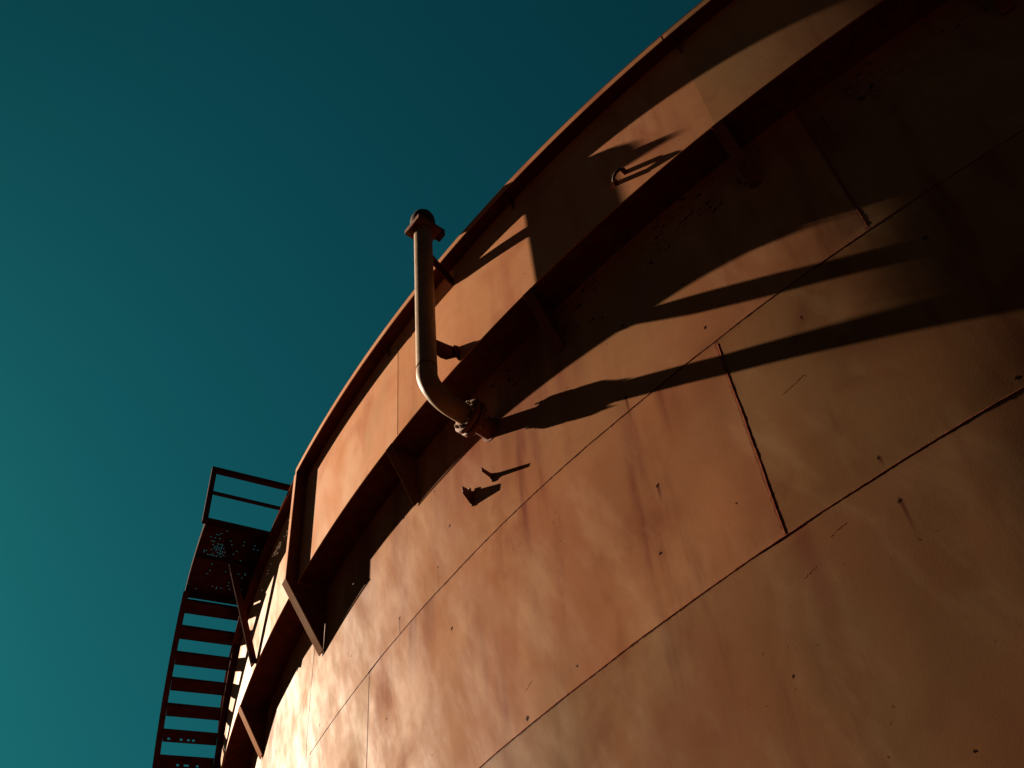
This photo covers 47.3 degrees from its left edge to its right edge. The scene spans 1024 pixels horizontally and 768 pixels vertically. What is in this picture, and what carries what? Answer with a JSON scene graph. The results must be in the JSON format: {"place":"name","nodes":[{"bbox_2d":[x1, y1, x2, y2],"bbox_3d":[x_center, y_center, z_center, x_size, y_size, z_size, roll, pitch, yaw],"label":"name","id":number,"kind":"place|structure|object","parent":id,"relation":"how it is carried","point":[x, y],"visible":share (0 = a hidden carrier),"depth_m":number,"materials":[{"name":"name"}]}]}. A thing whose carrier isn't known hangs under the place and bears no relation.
{"place":"outdoors","nodes":[
{"label":"outdoors","id":0,"kind":"place"},
{"bbox_2d":[0,0,701,767],"label":"sky","id":1,"kind":"structure","parent":0,"point":[207,207],"materials":[{"name":"teal"}]},
{"label":"ground","id":2,"kind":"structure","parent":0,"visible":0},
{"bbox_2d":[217,0,1023,767],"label":"storage tank","id":3,"kind":"object","parent":2,"relation":"on","point":[737,370],"visible":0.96,"depth_m":9.52,"materials":[{"name":"brown metal"}]},
{"bbox_2d":[152,466,290,767],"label":"spiral staircase","id":4,"kind":"structure","parent":3,"relation":"attached to","point":[234,538],"depth_m":17.40,"materials":[{"name":"metal"}]},
{"bbox_2d":[405,209,499,441],"bbox_3d":[-0.694,-0.765,12.901,0.982,3.701,0.380,30,-60,-25],"label":"vent pipe","id":5,"kind":"object","parent":3,"relation":"attached to","point":[423,230],"visible":1,"depth_m":12.13,"materials":[{"name":"brown metal"}]},
{"bbox_2d":[462,486,472,505],"bbox_3d":[-0.430,1.088,11.412,0.135,0.236,0.020,29,-60,-24],"label":"welded clip","id":6,"kind":"object","parent":3,"relation":"attached to","point":[467,494],"visible":1,"depth_m":11.41,"materials":[{"name":"metal"}]},
{"bbox_2d":[481,467,493,481],"bbox_3d":[-0.235,0.873,11.249,0.150,0.128,0.018,30,-60,-25],"label":"welded clip","id":7,"kind":"object","parent":3,"relation":"attached to","point":[487,473],"visible":1,"depth_m":11.25,"materials":[{"name":"metal"}]},
{"bbox_2d":[611,167,626,185],"bbox_3d":[1.047,-2.050,11.509,0.094,0.123,0.168,37,-64,-28],"label":"lifting eye","id":8,"kind":"object","parent":3,"relation":"attached to","point":[623,170],"visible":1,"depth_m":11.50,"materials":[{"name":"brown metal"}]}
]}

